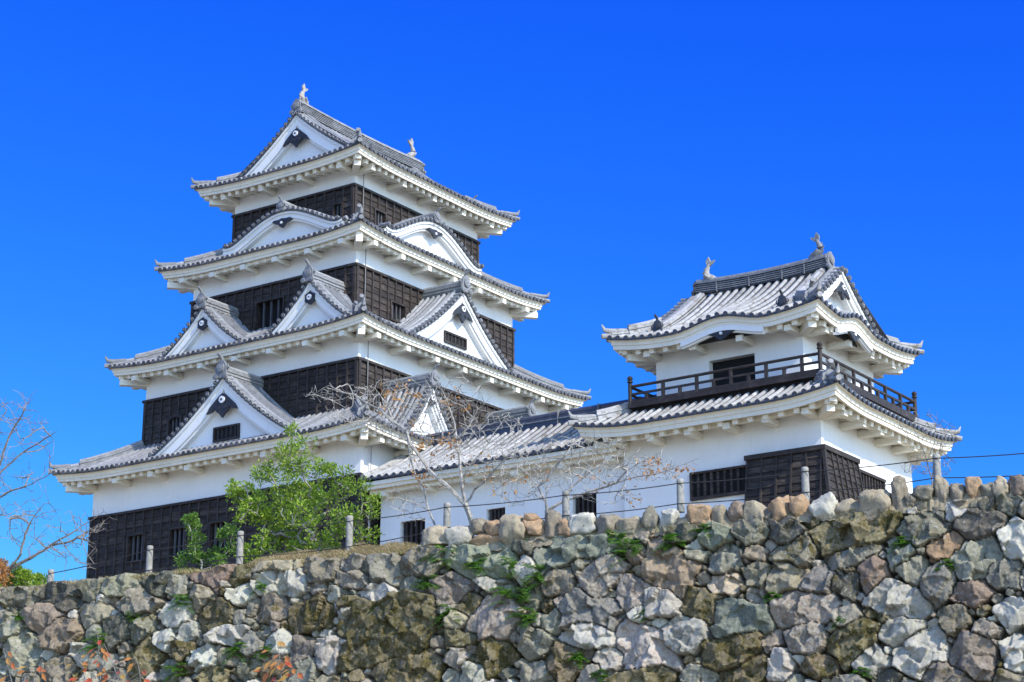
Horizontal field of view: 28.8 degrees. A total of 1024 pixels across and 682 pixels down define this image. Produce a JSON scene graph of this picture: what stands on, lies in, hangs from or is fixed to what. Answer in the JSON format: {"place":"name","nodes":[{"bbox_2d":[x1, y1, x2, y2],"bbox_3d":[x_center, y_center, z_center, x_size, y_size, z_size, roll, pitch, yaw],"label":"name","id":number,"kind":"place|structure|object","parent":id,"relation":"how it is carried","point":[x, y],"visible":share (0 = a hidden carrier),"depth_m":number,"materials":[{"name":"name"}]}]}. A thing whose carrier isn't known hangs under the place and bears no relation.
{"place":"outdoors","nodes":[
{"label":"outdoors","id":0,"kind":"place"},
{"bbox_2d":[73,540,417,584],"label":"hilltop terrain","id":1,"kind":"structure","parent":0,"point":[140,579],"depth_m":59.52,"materials":[{"name":"green plant"}]},
{"bbox_2d":[0,558,14,586],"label":"autumn bush","id":2,"kind":"object","parent":1,"relation":"on","point":[4,566],"visible":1,"depth_m":64.43,"materials":[{"name":"orange plant"}]},
{"bbox_2d":[0,562,47,586],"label":"round bush","id":3,"kind":"object","parent":1,"relation":"on","point":[24,577],"visible":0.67,"depth_m":64.81,"materials":[{"name":"green plant"}]},
{"bbox_2d":[0,389,117,578],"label":"cherry tree","id":4,"kind":"object","parent":1,"relation":"on","point":[13,566],"visible":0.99,"depth_m":64.81,"materials":[{"name":"grey plant"}]},
{"bbox_2d":[172,511,241,569],"bbox_3d":[-9.319,6.197,61.418,2.787,2.054,1.473,-11,-20,33],"label":"evergreen shrub","id":5,"kind":"object","parent":1,"relation":"on","point":[198,554],"visible":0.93,"depth_m":61.58,"materials":[{"name":"green plant"}]},
{"bbox_2d":[224,420,360,562],"bbox_3d":[-6.453,4.655,60.953,5.128,4.864,2.917,-11,-20,33],"label":"evergreen shrub","id":6,"kind":"object","parent":1,"relation":"on","point":[312,518],"visible":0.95,"depth_m":60.82,"materials":[{"name":"green plant"}]},
{"bbox_2d":[48,84,590,578],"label":"castle keep","id":7,"kind":"structure","parent":1,"relation":"on","point":[348,254],"depth_m":78.82,"materials":[{"name":"white paint"}]},
{"bbox_2d":[351,475,385,544],"bbox_3d":[-4.333,5.075,59.056,1.204,2.556,2.591,5,-17,-15],"label":"evergreen shrub","id":8,"kind":"object","parent":1,"relation":"on","point":[367,536],"visible":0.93,"depth_m":59.01,"materials":[{"name":"green plant"}]},
{"bbox_2d":[305,374,543,525],"bbox_3d":[-2.747,3.361,58.340,8.692,5.550,3.976,-8,-19,25],"label":"cherry tree","id":9,"kind":"object","parent":1,"relation":"on","point":[462,500],"visible":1,"depth_m":58.12,"materials":[{"name":"grey plant"}]},
{"bbox_2d":[360,394,656,545],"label":"corridor wing","id":10,"kind":"structure","parent":1,"relation":"on","point":[541,430],"depth_m":69.33,"materials":[{"name":"white paint"}]},
{"bbox_2d":[404,519,424,544],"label":"window","id":11,"kind":"structure","parent":10,"relation":"in","point":[410,528],"depth_m":70.55,"materials":[{"name":"black wood"}]},
{"bbox_2d":[490,508,504,520],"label":"window","id":12,"kind":"structure","parent":10,"relation":"in","point":[495,514],"depth_m":68.60,"materials":[{"name":"black wood"}]},
{"bbox_2d":[576,494,596,518],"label":"window","id":13,"kind":"structure","parent":10,"relation":"in","point":[582,505],"depth_m":66.60,"materials":[{"name":"black wood"}]},
{"bbox_2d":[502,429,698,515],"bbox_3d":[2.357,3.872,55.505,6.016,3.127,3.415,-11,-20,33],"label":"cherry tree","id":14,"kind":"object","parent":1,"relation":"on","point":[625,469],"visible":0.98,"depth_m":55.53,"materials":[{"name":"grey plant"}]},
{"bbox_2d":[568,232,961,517],"bbox_3d":[8.570,2.245,67.025,9.934,11.691,9.534,-11,-20,33],"label":"corner turret","id":15,"kind":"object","parent":1,"relation":"on","point":[775,370],"visible":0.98,"depth_m":64.45,"materials":[{"name":"white paint"}]},
{"bbox_2d":[689,465,745,500],"bbox_3d":[6.554,4.521,63.415,2.029,0.916,0.118,-11,-20,33],"label":"window","id":16,"kind":"structure","parent":15,"relation":"in","point":[705,490],"depth_m":63.43,"materials":[{"name":"black wood"}]},
{"bbox_2d":[860,469,885,489],"bbox_3d":[11.545,5.235,63.897,0.138,1.962,2.034,-11,-20,33],"label":"window","id":17,"kind":"structure","parent":15,"relation":"in","point":[868,479],"depth_m":64.13,"materials":[{"name":"black wood"}]},
{"bbox_2d":[899,409,959,485],"bbox_3d":[11.759,3.107,56.126,1.702,2.585,3.170,-4,-17,12],"label":"bare sapling","id":18,"kind":"object","parent":1,"relation":"on","point":[930,466],"visible":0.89,"depth_m":55.95,"materials":[{"name":"grey plant"}]},
{"bbox_2d":[0,0,1023,581],"label":"sky","id":19,"kind":"structure","parent":0,"point":[635,144],"materials":[{"name":"blue"}]},
{"label":"ground","id":20,"kind":"structure","parent":0,"visible":0},
{"bbox_2d":[0,648,45,681],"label":"young tree","id":21,"kind":"object","parent":20,"relation":"on","point":[39,668],"visible":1,"depth_m":33.32,"materials":[{"name":"orange plant"}]},
{"bbox_2d":[66,627,149,681],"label":"young tree","id":22,"kind":"object","parent":20,"relation":"on","point":[85,665],"visible":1,"depth_m":32.55,"materials":[{"name":"orange plant"}]},
{"bbox_2d":[253,635,302,681],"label":"young tree","id":23,"kind":"object","parent":20,"relation":"on","point":[281,665],"visible":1,"depth_m":31.10,"materials":[{"name":"orange plant"}]},
{"bbox_2d":[0,494,1023,681],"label":"stone wall","id":24,"kind":"structure","parent":20,"relation":"on","point":[908,612],"depth_m":52.65,"materials":[{"name":"grey stone"}]},
{"bbox_2d":[11,609,25,619],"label":"fern tuft","id":25,"kind":"object","parent":24,"relation":"attached to","point":[19,617],"visible":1,"depth_m":61.05,"materials":[{"name":"green plant"}]},
{"bbox_2d":[79,628,106,654],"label":"fern tuft","id":26,"kind":"object","parent":24,"relation":"attached to","point":[93,645],"visible":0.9,"depth_m":59.28,"materials":[{"name":"green plant"}]},
{"bbox_2d":[121,610,140,621],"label":"fern tuft","id":27,"kind":"object","parent":24,"relation":"attached to","point":[133,618],"visible":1,"depth_m":59.16,"materials":[{"name":"green plant"}]},
{"bbox_2d":[162,663,188,681],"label":"fern tuft","id":28,"kind":"object","parent":24,"relation":"attached to","point":[176,670],"visible":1,"depth_m":57.64,"materials":[{"name":"green plant"}]},
{"bbox_2d":[165,594,193,611],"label":"fern tuft","id":29,"kind":"object","parent":24,"relation":"attached to","point":[178,598],"visible":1,"depth_m":58.55,"materials":[{"name":"green plant"}]},
{"bbox_2d":[220,642,245,664],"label":"fern tuft","id":30,"kind":"object","parent":24,"relation":"attached to","point":[233,649],"visible":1,"depth_m":57.02,"materials":[{"name":"green plant"}]},
{"bbox_2d":[246,581,266,595],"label":"fern tuft","id":31,"kind":"object","parent":24,"relation":"attached to","point":[258,588],"visible":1,"depth_m":57.61,"materials":[{"name":"green plant"}]},
{"bbox_2d":[252,644,272,659],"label":"fern tuft","id":32,"kind":"object","parent":24,"relation":"attached to","point":[262,655],"visible":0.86,"depth_m":56.60,"materials":[{"name":"green plant"}]},
{"bbox_2d":[410,574,439,592],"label":"fern tuft","id":33,"kind":"object","parent":24,"relation":"attached to","point":[422,583],"visible":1,"depth_m":55.20,"materials":[{"name":"green plant"}]},
{"bbox_2d":[418,545,454,565],"bbox_3d":[-2.099,6.036,55.320,1.165,0.742,0.645,-11,-20,33],"label":"fern tuft","id":34,"kind":"object","parent":24,"relation":"attached to","point":[443,563],"visible":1,"depth_m":55.33,"materials":[{"name":"green plant"}]},
{"bbox_2d":[429,604,459,626],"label":"fern tuft","id":35,"kind":"object","parent":24,"relation":"attached to","point":[445,613],"visible":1,"depth_m":54.50,"materials":[{"name":"green plant"}]},
{"bbox_2d":[462,558,487,575],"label":"fern tuft","id":36,"kind":"object","parent":24,"relation":"attached to","point":[476,563],"visible":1,"depth_m":54.69,"materials":[{"name":"green plant"}]},
{"bbox_2d":[2,495,1007,587],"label":"dry grass","id":37,"kind":"structure","parent":24,"relation":"on","point":[387,546],"depth_m":57.67,"materials":[{"name":"brown plant"}]},
{"bbox_2d":[486,586,530,605],"bbox_3d":[-0.004,6.873,53.799,1.336,0.574,0.703,-6,-18,20],"label":"fern tuft","id":38,"kind":"object","parent":24,"relation":"attached to","point":[503,591],"visible":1,"depth_m":53.86,"materials":[{"name":"green plant"}]},
{"bbox_2d":[498,556,518,578],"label":"fern tuft","id":39,"kind":"object","parent":24,"relation":"attached to","point":[512,563],"visible":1,"depth_m":54.32,"materials":[{"name":"green plant"}]},
{"bbox_2d":[504,607,537,627],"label":"fern tuft","id":40,"kind":"object","parent":24,"relation":"attached to","point":[525,620],"visible":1,"depth_m":53.39,"materials":[{"name":"green plant"}]},
{"bbox_2d":[520,564,546,596],"bbox_3d":[0.578,6.455,53.737,0.784,0.895,0.736,0,-17,0],"label":"fern tuft","id":41,"kind":"object","parent":24,"relation":"attached to","point":[539,578],"visible":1,"depth_m":53.73,"materials":[{"name":"green plant"}]},
{"bbox_2d":[47,453,1023,582],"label":"rope fence","id":42,"kind":"object","parent":24,"relation":"on","point":[804,471],"visible":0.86,"depth_m":55.14,"materials":[{"name":"concrete"}]},
{"bbox_2d":[567,652,588,668],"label":"fern tuft","id":43,"kind":"object","parent":24,"relation":"attached to","point":[579,657],"visible":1,"depth_m":52.27,"materials":[{"name":"green plant"}]},
{"bbox_2d":[590,669,608,681],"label":"fern tuft","id":44,"kind":"object","parent":24,"relation":"attached to","point":[599,676],"visible":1,"depth_m":51.84,"materials":[{"name":"green plant"}]},
{"bbox_2d":[606,530,628,545],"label":"fern tuft","id":45,"kind":"object","parent":24,"relation":"attached to","point":[618,535],"visible":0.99,"depth_m":53.27,"materials":[{"name":"green plant"}]},
{"bbox_2d":[608,538,644,568],"bbox_3d":[3.045,5.619,52.845,1.063,0.799,0.642,-11,-20,33],"label":"fern tuft","id":46,"kind":"object","parent":24,"relation":"attached to","point":[629,547],"visible":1,"depth_m":52.92,"materials":[{"name":"green plant"}]},
{"bbox_2d":[635,609,648,621],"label":"fern tuft","id":47,"kind":"object","parent":24,"relation":"attached to","point":[643,614],"visible":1,"depth_m":52.00,"materials":[{"name":"green plant"}]},
{"bbox_2d":[651,533,684,555],"bbox_3d":[4.146,5.336,52.473,1.003,0.593,0.566,-7,-18,23],"label":"fern tuft","id":48,"kind":"object","parent":24,"relation":"attached to","point":[670,539],"visible":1,"depth_m":52.48,"materials":[{"name":"green plant"}]},
{"bbox_2d":[690,523,713,539],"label":"fern tuft","id":49,"kind":"object","parent":24,"relation":"attached to","point":[705,529],"visible":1,"depth_m":52.27,"materials":[{"name":"green plant"}]},
{"bbox_2d":[420,474,1023,550],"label":"boulder parapet","id":50,"kind":"object","parent":24,"relation":"on","point":[534,528],"visible":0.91,"depth_m":52.21,"materials":[{"name":"stone"}]},
{"bbox_2d":[761,592,781,602],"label":"fern tuft","id":51,"kind":"object","parent":24,"relation":"attached to","point":[769,596],"visible":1,"depth_m":50.66,"materials":[{"name":"green plant"}]},
{"bbox_2d":[829,616,845,627],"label":"fern tuft","id":52,"kind":"object","parent":24,"relation":"attached to","point":[833,626],"visible":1,"depth_m":49.61,"materials":[{"name":"green plant"}]},
{"bbox_2d":[850,667,872,677],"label":"fern tuft","id":53,"kind":"object","parent":24,"relation":"attached to","point":[857,671],"visible":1,"depth_m":48.78,"materials":[{"name":"green plant"}]},
{"bbox_2d":[888,536,916,552],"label":"fern tuft","id":54,"kind":"object","parent":24,"relation":"attached to","point":[902,541],"visible":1,"depth_m":49.78,"materials":[{"name":"green plant"}]},
{"bbox_2d":[934,559,955,572],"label":"fern tuft","id":55,"kind":"object","parent":24,"relation":"attached to","point":[948,564],"visible":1,"depth_m":49.00,"materials":[{"name":"green plant"}]}
]}

